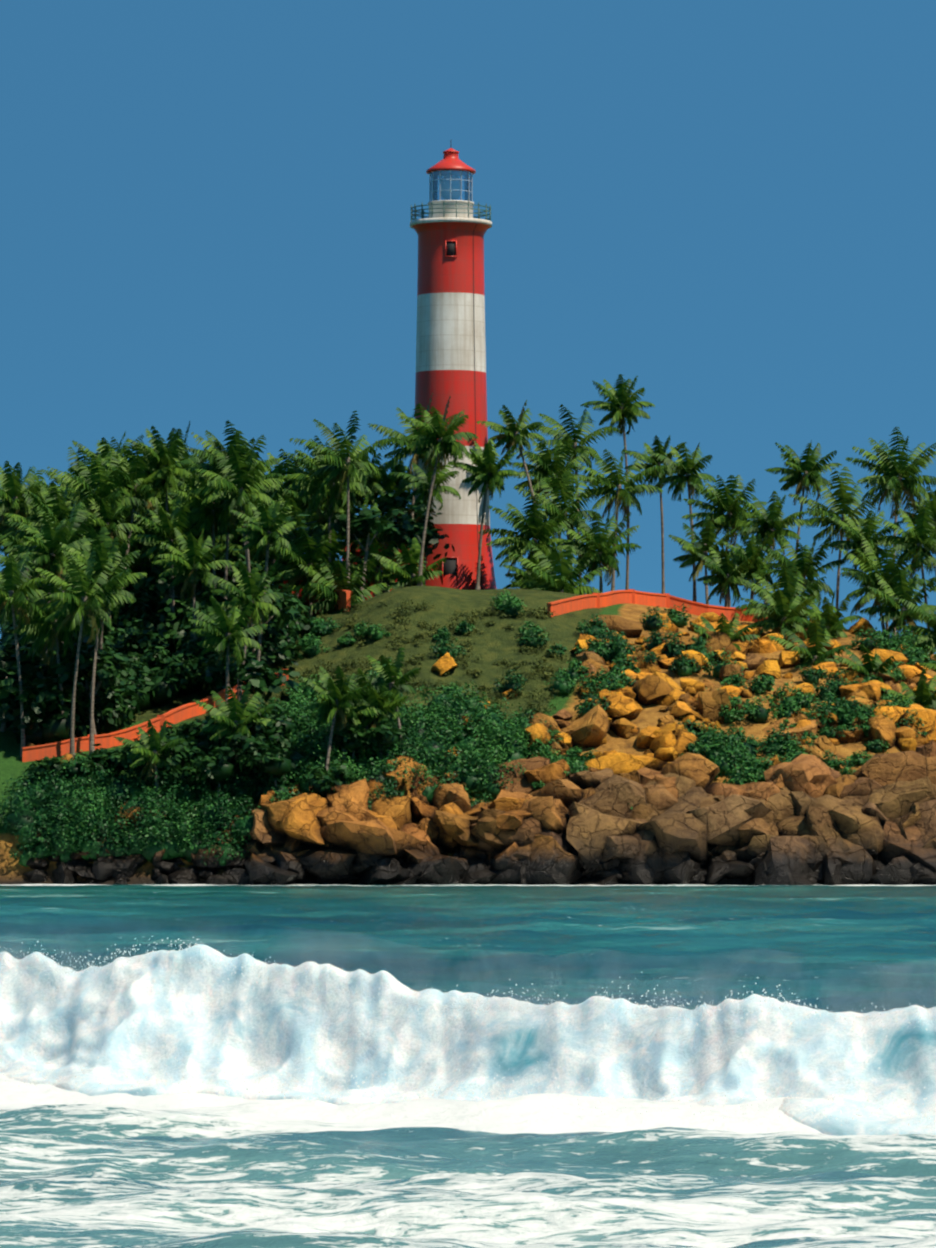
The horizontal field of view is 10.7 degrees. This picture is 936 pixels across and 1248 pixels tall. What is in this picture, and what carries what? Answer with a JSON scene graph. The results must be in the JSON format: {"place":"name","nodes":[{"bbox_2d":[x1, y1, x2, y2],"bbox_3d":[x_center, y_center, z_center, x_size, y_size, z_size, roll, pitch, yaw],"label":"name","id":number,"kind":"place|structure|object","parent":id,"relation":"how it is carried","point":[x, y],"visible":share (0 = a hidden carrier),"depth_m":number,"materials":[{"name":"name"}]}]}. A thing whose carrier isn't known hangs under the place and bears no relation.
{"place":"outdoors","nodes":[
{"label":"outdoors","id":0,"kind":"place"},
{"bbox_2d":[0,884,935,1247],"bbox_3d":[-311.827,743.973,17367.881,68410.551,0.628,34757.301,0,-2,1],"label":"sea","id":1,"kind":"structure","parent":0,"point":[182,1170],"depth_m":55.49,"materials":[{"name":"liquid"}]},
{"bbox_2d":[0,944,935,1135],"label":"breaking wave","id":2,"kind":"object","parent":1,"relation":"on","point":[200,1021],"visible":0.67,"depth_m":62.13,"materials":[{"name":"liquid"}]},
{"bbox_2d":[0,936,935,1125],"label":"breaking wave spray","id":3,"kind":"object","parent":2,"relation":"on","point":[449,1062],"visible":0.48,"depth_m":60.41,"materials":[{"name":"white liquid"}]},
{"bbox_2d":[0,586,935,884],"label":"headland terrain","id":4,"kind":"structure","parent":0,"point":[496,642],"depth_m":366.46,"materials":[{"name":"green plant"}]},
{"bbox_2d":[0,549,53,756],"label":"palm","id":5,"kind":"object","parent":4,"relation":"on","point":[22,592],"visible":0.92,"depth_m":355.13,"materials":[{"name":"green plant"}]},
{"bbox_2d":[0,645,53,731],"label":"understory tree","id":6,"kind":"object","parent":4,"relation":"on","point":[33,669],"visible":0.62,"depth_m":358.92,"materials":[{"name":"green plant"}]},
{"bbox_2d":[0,461,60,598],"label":"palm","id":7,"kind":"object","parent":4,"relation":"on","point":[14,491],"visible":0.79,"depth_m":398.16,"materials":[{"name":"green plant"}]},
{"bbox_2d":[0,662,88,721],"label":"understory tree","id":8,"kind":"object","parent":4,"relation":"on","point":[40,694],"visible":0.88,"depth_m":355.49,"materials":[{"name":"green plant"}]},
{"bbox_2d":[6,501,96,599],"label":"palm","id":9,"kind":"object","parent":4,"relation":"on","point":[78,532],"visible":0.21,"depth_m":371.48,"materials":[{"name":"green plant"}]},
{"bbox_2d":[12,513,93,684],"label":"palm","id":10,"kind":"object","parent":4,"relation":"on","point":[47,544],"visible":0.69,"depth_m":362.55,"materials":[{"name":"green plant"}]},
{"bbox_2d":[0,579,110,713],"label":"palm","id":11,"kind":"object","parent":4,"relation":"on","point":[46,632],"visible":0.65,"depth_m":356.09,"materials":[{"name":"green plant"}]},
{"bbox_2d":[18,482,101,589],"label":"palm","id":12,"kind":"object","parent":4,"relation":"on","point":[58,509],"visible":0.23,"depth_m":385.00,"materials":[{"name":"green plant"}]},
{"bbox_2d":[33,547,133,757],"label":"palm","id":13,"kind":"object","parent":4,"relation":"on","point":[90,602],"visible":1,"depth_m":353.08,"materials":[{"name":"green plant"}]},
{"bbox_2d":[44,636,123,696],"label":"understory tree","id":14,"kind":"object","parent":4,"relation":"on","point":[87,648],"visible":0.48,"depth_m":357.28,"materials":[{"name":"green plant"}]},
{"bbox_2d":[50,652,129,734],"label":"understory tree","id":15,"kind":"object","parent":4,"relation":"on","point":[106,673],"visible":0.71,"depth_m":356.21,"materials":[{"name":"green plant"}]},
{"bbox_2d":[43,449,147,542],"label":"palm","id":16,"kind":"object","parent":4,"relation":"on","point":[90,484],"visible":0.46,"depth_m":387.32,"materials":[{"name":"green plant"}]},
{"bbox_2d":[60,527,139,697],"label":"palm","id":17,"kind":"object","parent":4,"relation":"on","point":[104,547],"visible":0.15,"depth_m":358.18,"materials":[{"name":"green plant"}]},
{"bbox_2d":[60,536,146,753],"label":"palm","id":18,"kind":"object","parent":4,"relation":"on","point":[113,553],"visible":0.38,"depth_m":355.16,"materials":[{"name":"green plant"}]},
{"bbox_2d":[67,486,143,631],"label":"palm","id":19,"kind":"object","parent":4,"relation":"on","point":[104,517],"visible":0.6,"depth_m":384.88,"materials":[{"name":"green plant"}]},
{"bbox_2d":[99,444,175,630],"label":"palm","id":20,"kind":"object","parent":4,"relation":"on","point":[140,491],"visible":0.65,"depth_m":388.99,"materials":[{"name":"green plant"}]},
{"bbox_2d":[114,720,185,795],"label":"young palm","id":21,"kind":"object","parent":4,"relation":"on","point":[155,744],"visible":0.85,"depth_m":343.67,"materials":[{"name":"green plant"}]},
{"bbox_2d":[22,669,288,761],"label":"boundary wall","id":22,"kind":"structure","parent":4,"relation":"on","point":[109,740],"depth_m":356.71,"materials":[{"name":"orange paint"}]},
{"bbox_2d":[0,582,313,745],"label":"understory shrubs","id":23,"kind":"object","parent":4,"relation":"on","point":[166,662],"visible":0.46,"depth_m":366.06,"materials":[{"name":"green plant"}]},
{"bbox_2d":[134,558,190,622],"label":"understory tree","id":24,"kind":"object","parent":4,"relation":"on","point":[151,578],"visible":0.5,"depth_m":378.23,"materials":[{"name":"green plant"}]},
{"bbox_2d":[126,426,203,595],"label":"palm","id":25,"kind":"object","parent":4,"relation":"on","point":[169,456],"visible":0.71,"depth_m":389.98,"materials":[{"name":"green plant"}]},
{"bbox_2d":[133,496,210,624],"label":"palm","id":26,"kind":"object","parent":4,"relation":"on","point":[164,531],"visible":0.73,"depth_m":377.34,"materials":[{"name":"green plant"}]},
{"bbox_2d":[152,757,203,785],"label":"bush","id":27,"kind":"object","parent":4,"relation":"on","point":[173,771],"visible":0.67,"depth_m":343.90,"materials":[{"name":"green plant"}]},
{"bbox_2d":[152,528,234,643],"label":"palm","id":28,"kind":"object","parent":4,"relation":"on","point":[196,558],"visible":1,"depth_m":368.63,"materials":[{"name":"green plant"}]},
{"bbox_2d":[170,477,258,586],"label":"palm","id":29,"kind":"object","parent":4,"relation":"on","point":[207,521],"visible":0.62,"depth_m":378.90,"materials":[{"name":"green plant"}]},
{"bbox_2d":[189,745,250,801],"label":"scrub tree","id":30,"kind":"object","parent":4,"relation":"on","point":[219,769],"visible":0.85,"depth_m":343.23,"materials":[{"name":"green plant"}]},
{"bbox_2d":[186,595,267,703],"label":"palm","id":31,"kind":"object","parent":4,"relation":"on","point":[236,638],"visible":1,"depth_m":351.54,"materials":[{"name":"green plant"}]},
{"bbox_2d":[185,420,282,565],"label":"palm","id":32,"kind":"object","parent":4,"relation":"on","point":[235,438],"visible":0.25,"depth_m":379.11,"materials":[{"name":"green plant"}]},
{"bbox_2d":[193,683,276,759],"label":"young palm","id":33,"kind":"object","parent":4,"relation":"on","point":[229,717],"visible":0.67,"depth_m":345.86,"materials":[{"name":"green plant"}]},
{"bbox_2d":[189,443,284,576],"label":"palm","id":34,"kind":"object","parent":4,"relation":"on","point":[242,498],"visible":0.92,"depth_m":376.68,"materials":[{"name":"green plant"}]},
{"bbox_2d":[210,560,282,700],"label":"palm","id":35,"kind":"object","parent":4,"relation":"on","point":[248,590],"visible":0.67,"depth_m":360.92,"materials":[{"name":"green plant"}]},
{"bbox_2d":[201,651,299,702],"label":"bush","id":36,"kind":"object","parent":4,"relation":"on","point":[268,681],"visible":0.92,"depth_m":353.11,"materials":[{"name":"green plant"}]},
{"bbox_2d":[198,571,305,659],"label":"understory tree","id":37,"kind":"object","parent":4,"relation":"on","point":[289,602],"visible":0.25,"depth_m":366.57,"materials":[{"name":"green plant"}]},
{"bbox_2d":[230,497,296,661],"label":"palm","id":38,"kind":"object","parent":4,"relation":"on","point":[264,531],"visible":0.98,"depth_m":364.41,"materials":[{"name":"green plant"}]},
{"bbox_2d":[235,740,295,786],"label":"scrub tree","id":39,"kind":"object","parent":4,"relation":"on","point":[276,763],"visible":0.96,"depth_m":342.80,"materials":[{"name":"green plant"}]},
{"bbox_2d":[222,515,314,594],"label":"palm","id":40,"kind":"object","parent":4,"relation":"on","point":[273,558],"visible":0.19,"depth_m":386.83,"materials":[{"name":"green plant"}]},
{"bbox_2d":[262,449,319,518],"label":"palm","id":41,"kind":"object","parent":4,"relation":"on","point":[285,471],"visible":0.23,"depth_m":409.65,"materials":[{"name":"green plant"}]},
{"bbox_2d":[263,525,355,618],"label":"palm","id":42,"kind":"object","parent":4,"relation":"on","point":[309,559],"visible":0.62,"depth_m":383.34,"materials":[{"name":"green plant"}]},
{"bbox_2d":[279,435,373,570],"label":"palm","id":43,"kind":"object","parent":4,"relation":"on","point":[313,486],"visible":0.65,"depth_m":386.17,"materials":[{"name":"green plant"}]},
{"bbox_2d":[303,759,365,797],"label":"bush","id":44,"kind":"object","parent":4,"relation":"on","point":[320,774],"visible":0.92,"depth_m":341.24,"materials":[{"name":"green plant"}]},
{"bbox_2d":[304,672,368,771],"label":"young palm","id":45,"kind":"object","parent":4,"relation":"on","point":[341,700],"visible":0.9,"depth_m":345.02,"materials":[{"name":"green plant"}]},
{"bbox_2d":[288,551,386,616],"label":"palm","id":46,"kind":"object","parent":4,"relation":"on","point":[329,592],"visible":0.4,"depth_m":380.79,"materials":[{"name":"green plant"}]},
{"bbox_2d":[300,666,383,759],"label":"young palm","id":47,"kind":"object","parent":4,"relation":"on","point":[357,709],"visible":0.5,"depth_m":345.90,"materials":[{"name":"green plant"}]},
{"bbox_2d":[289,411,399,604],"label":"palm","id":48,"kind":"object","parent":4,"relation":"on","point":[338,467],"visible":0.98,"depth_m":381.93,"materials":[{"name":"green plant"}]},
{"bbox_2d":[326,724,377,765],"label":"scrub tree","id":49,"kind":"object","parent":4,"relation":"on","point":[352,739],"visible":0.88,"depth_m":345.70,"materials":[{"name":"green plant"}]},
{"bbox_2d":[331,505,400,600],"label":"understory tree","id":50,"kind":"object","parent":4,"relation":"on","point":[365,522],"visible":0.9,"depth_m":384.06,"materials":[{"name":"green plant"}]},
{"bbox_2d":[333,534,415,597],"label":"palm","id":51,"kind":"object","parent":4,"relation":"on","point":[374,576],"visible":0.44,"depth_m":387.56,"materials":[{"name":"green plant"}]},
{"bbox_2d":[356,674,406,759],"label":"young palm","id":52,"kind":"object","parent":4,"relation":"on","point":[388,710],"visible":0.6,"depth_m":347.20,"materials":[{"name":"green plant"}]},
{"bbox_2d":[347,647,420,737],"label":"young palm","id":53,"kind":"object","parent":4,"relation":"on","point":[395,682],"visible":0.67,"depth_m":348.50,"materials":[{"name":"green plant"}]},
{"bbox_2d":[359,467,412,523],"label":"palm","id":54,"kind":"object","parent":4,"relation":"on","point":[389,487],"visible":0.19,"depth_m":399.75,"materials":[{"name":"green plant"}]},
{"bbox_2d":[364,718,408,760],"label":"scrub tree","id":55,"kind":"object","parent":4,"relation":"on","point":[386,735],"visible":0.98,"depth_m":345.58,"materials":[{"name":"green plant"}]},
{"bbox_2d":[371,491,436,539],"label":"understory tree","id":56,"kind":"object","parent":4,"relation":"on","point":[392,504],"visible":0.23,"depth_m":396.63,"materials":[{"name":"green plant"}]},
{"bbox_2d":[371,538,446,590],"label":"palm","id":57,"kind":"object","parent":4,"relation":"on","point":[407,577],"visible":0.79,"depth_m":385.44,"materials":[{"name":"green plant"}]},
{"bbox_2d":[368,393,459,563],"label":"palm","id":58,"kind":"object","parent":4,"relation":"on","point":[402,452],"visible":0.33,"depth_m":395.14,"materials":[{"name":"green plant"}]},
{"bbox_2d":[375,502,454,587],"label":"understory tree","id":59,"kind":"object","parent":4,"relation":"on","point":[413,528],"visible":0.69,"depth_m":389.94,"materials":[{"name":"green plant"}]},
{"bbox_2d":[272,598,575,713],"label":"grass tufts","id":60,"kind":"object","parent":4,"relation":"on","point":[476,672],"visible":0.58,"depth_m":365.91,"materials":[{"name":"green plant"}]},
{"bbox_2d":[388,457,460,584],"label":"palm","id":61,"kind":"object","parent":4,"relation":"on","point":[424,490],"visible":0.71,"depth_m":391.72,"materials":[{"name":"green plant"}]},
{"bbox_2d":[400,396,478,585],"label":"palm","id":62,"kind":"object","parent":4,"relation":"on","point":[438,441],"visible":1,"depth_m":385.05,"materials":[{"name":"green plant"}]},
{"bbox_2d":[410,148,496,589],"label":"lighthouse tower","id":63,"kind":"structure","parent":4,"relation":"on","point":[450,230],"depth_m":398.18,"materials":[{"name":"red paint"}]},
{"bbox_2d":[0,590,935,868],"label":"shrubs","id":64,"kind":"object","parent":4,"relation":"on","point":[70,814],"visible":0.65,"depth_m":348.05,"materials":[{"name":"green plant"}]},
{"bbox_2d":[23,612,935,884],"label":"rocks slope boulders","id":65,"kind":"object","parent":4,"relation":"on","point":[668,739],"visible":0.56,"depth_m":353.58,"materials":[{"name":"stone"}]},
{"bbox_2d":[449,439,519,589],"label":"palm","id":66,"kind":"object","parent":4,"relation":"on","point":[487,473],"visible":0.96,"depth_m":387.51,"materials":[{"name":"green plant"}]},
{"bbox_2d":[476,400,546,497],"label":"palm","id":67,"kind":"object","parent":4,"relation":"on","point":[511,436],"visible":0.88,"depth_m":396.92,"materials":[{"name":"green plant"}]},
{"bbox_2d":[478,492,586,580],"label":"palm","id":68,"kind":"object","parent":4,"relation":"on","point":[535,527],"visible":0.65,"depth_m":393.17,"materials":[{"name":"green plant"}]},
{"bbox_2d":[509,429,598,562],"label":"palm","id":69,"kind":"object","parent":4,"relation":"on","point":[545,464],"visible":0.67,"depth_m":403.40,"materials":[{"name":"green plant"}]},
{"bbox_2d":[508,542,607,594],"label":"palm","id":70,"kind":"object","parent":4,"relation":"on","point":[563,581],"visible":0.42,"depth_m":387.02,"materials":[{"name":"green plant"}]},
{"bbox_2d":[514,470,603,582],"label":"palm","id":71,"kind":"object","parent":4,"relation":"on","point":[553,508],"visible":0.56,"depth_m":396.33,"materials":[{"name":"green plant"}]},
{"bbox_2d":[535,401,618,582],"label":"palm","id":72,"kind":"object","parent":4,"relation":"on","point":[580,448],"visible":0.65,"depth_m":407.73,"materials":[{"name":"green plant"}]},
{"bbox_2d":[243,652,935,884],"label":"rocks","id":73,"kind":"object","parent":4,"relation":"on","point":[805,819],"visible":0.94,"depth_m":338.81,"materials":[{"name":"brown stone"}]},
{"bbox_2d":[554,511,641,592],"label":"palm","id":74,"kind":"object","parent":4,"relation":"on","point":[605,555],"visible":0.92,"depth_m":392.16,"materials":[{"name":"green plant"}]},
{"bbox_2d":[580,374,654,589],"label":"palm","id":75,"kind":"object","parent":4,"relation":"on","point":[620,406],"visible":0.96,"depth_m":411.74,"materials":[{"name":"green plant"}]},
{"bbox_2d":[571,445,667,590],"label":"palm","id":76,"kind":"object","parent":4,"relation":"on","point":[628,492],"visible":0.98,"depth_m":401.46,"materials":[{"name":"green plant"}]},
{"bbox_2d":[621,435,686,593],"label":"palm","id":77,"kind":"object","parent":4,"relation":"on","point":[660,449],"visible":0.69,"depth_m":409.82,"materials":[{"name":"green plant"}]},
{"bbox_2d":[547,589,766,621],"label":"boundary wall","id":78,"kind":"structure","parent":4,"relation":"on","point":[593,600],"depth_m":384.60,"materials":[{"name":"orange paint"}]},
{"bbox_2d":[647,442,715,601],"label":"palm","id":79,"kind":"object","parent":4,"relation":"on","point":[688,464],"visible":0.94,"depth_m":404.53,"materials":[{"name":"green plant"}]},
{"bbox_2d":[669,516,736,604],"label":"palm","id":80,"kind":"object","parent":4,"relation":"on","point":[705,542],"visible":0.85,"depth_m":397.14,"materials":[{"name":"green plant"}]},
{"bbox_2d":[682,475,766,606],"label":"palm","id":81,"kind":"object","parent":4,"relation":"on","point":[734,516],"visible":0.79,"depth_m":401.07,"materials":[{"name":"green plant"}]},
{"bbox_2d":[690,613,759,650],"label":"palm","id":82,"kind":"object","parent":4,"relation":"on","point":[729,631],"visible":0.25,"depth_m":370.55,"materials":[{"name":"green plant"}]},
{"bbox_2d":[697,546,756,606],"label":"palm","id":83,"kind":"object","parent":4,"relation":"on","point":[722,568],"visible":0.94,"depth_m":391.13,"materials":[{"name":"green plant"}]},
{"bbox_2d":[723,531,783,599],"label":"palm","id":84,"kind":"object","parent":4,"relation":"on","point":[752,548],"visible":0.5,"depth_m":392.85,"materials":[{"name":"green plant"}]},
{"bbox_2d":[735,491,810,604],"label":"palm","id":85,"kind":"object","parent":4,"relation":"on","point":[769,521],"visible":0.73,"depth_m":396.90,"materials":[{"name":"green plant"}]},
{"bbox_2d":[741,584,815,642],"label":"palm","id":86,"kind":"object","parent":4,"relation":"on","point":[780,613],"visible":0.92,"depth_m":376.79,"materials":[{"name":"green plant"}]},
{"bbox_2d":[736,560,826,628],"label":"palm","id":87,"kind":"object","parent":4,"relation":"on","point":[789,589],"visible":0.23,"depth_m":383.01,"materials":[{"name":"green plant"}]},
{"bbox_2d":[754,535,846,618],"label":"palm","id":88,"kind":"object","parent":4,"relation":"on","point":[806,567],"visible":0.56,"depth_m":388.93,"materials":[{"name":"green plant"}]},
{"bbox_2d":[765,440,842,564],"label":"palm","id":89,"kind":"object","parent":4,"relation":"on","point":[811,466],"visible":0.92,"depth_m":405.38,"materials":[{"name":"green plant"}]},
{"bbox_2d":[767,618,852,667],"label":"palm","id":90,"kind":"object","parent":4,"relation":"on","point":[818,640],"visible":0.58,"depth_m":368.11,"materials":[{"name":"green plant"}]},
{"bbox_2d":[800,591,862,637],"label":"palm","id":91,"kind":"object","parent":4,"relation":"on","point":[835,627],"visible":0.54,"depth_m":379.51,"materials":[{"name":"green plant"}]},
{"bbox_2d":[788,467,878,608],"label":"palm","id":92,"kind":"object","parent":4,"relation":"on","point":[843,497],"visible":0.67,"depth_m":403.07,"materials":[{"name":"green plant"}]},
{"bbox_2d":[822,510,903,635],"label":"palm","id":93,"kind":"object","parent":4,"relation":"on","point":[870,534],"visible":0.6,"depth_m":390.83,"materials":[{"name":"green plant"}]},
{"bbox_2d":[833,641,895,682],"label":"palm","id":94,"kind":"object","parent":4,"relation":"on","point":[876,664],"visible":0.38,"depth_m":364.09,"materials":[{"name":"green plant"}]},
{"bbox_2d":[839,536,929,635],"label":"palm","id":95,"kind":"object","parent":4,"relation":"on","point":[886,573],"visible":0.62,"depth_m":386.70,"materials":[{"name":"green plant"}]},
{"bbox_2d":[845,427,935,634],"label":"palm","id":96,"kind":"object","parent":4,"relation":"on","point":[899,477],"visible":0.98,"depth_m":397.01,"materials":[{"name":"green plant"}]},
{"bbox_2d":[860,567,935,639],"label":"palm","id":97,"kind":"object","parent":4,"relation":"on","point":[900,613],"visible":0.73,"depth_m":381.51,"materials":[{"name":"green plant"}]},
{"bbox_2d":[875,501,935,628],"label":"palm","id":98,"kind":"object","parent":4,"relation":"on","point":[908,540],"visible":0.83,"depth_m":388.82,"materials":[{"name":"green plant"}]},
{"bbox_2d":[880,669,935,709],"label":"shrub","id":99,"kind":"object","parent":4,"relation":"on","point":[925,697],"visible":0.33,"depth_m":358.45,"materials":[{"name":"green plant"}]},
{"bbox_2d":[896,598,935,662],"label":"palm","id":100,"kind":"object","parent":4,"relation":"on","point":[928,637],"visible":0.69,"depth_m":377.84,"materials":[{"name":"green plant"}]},
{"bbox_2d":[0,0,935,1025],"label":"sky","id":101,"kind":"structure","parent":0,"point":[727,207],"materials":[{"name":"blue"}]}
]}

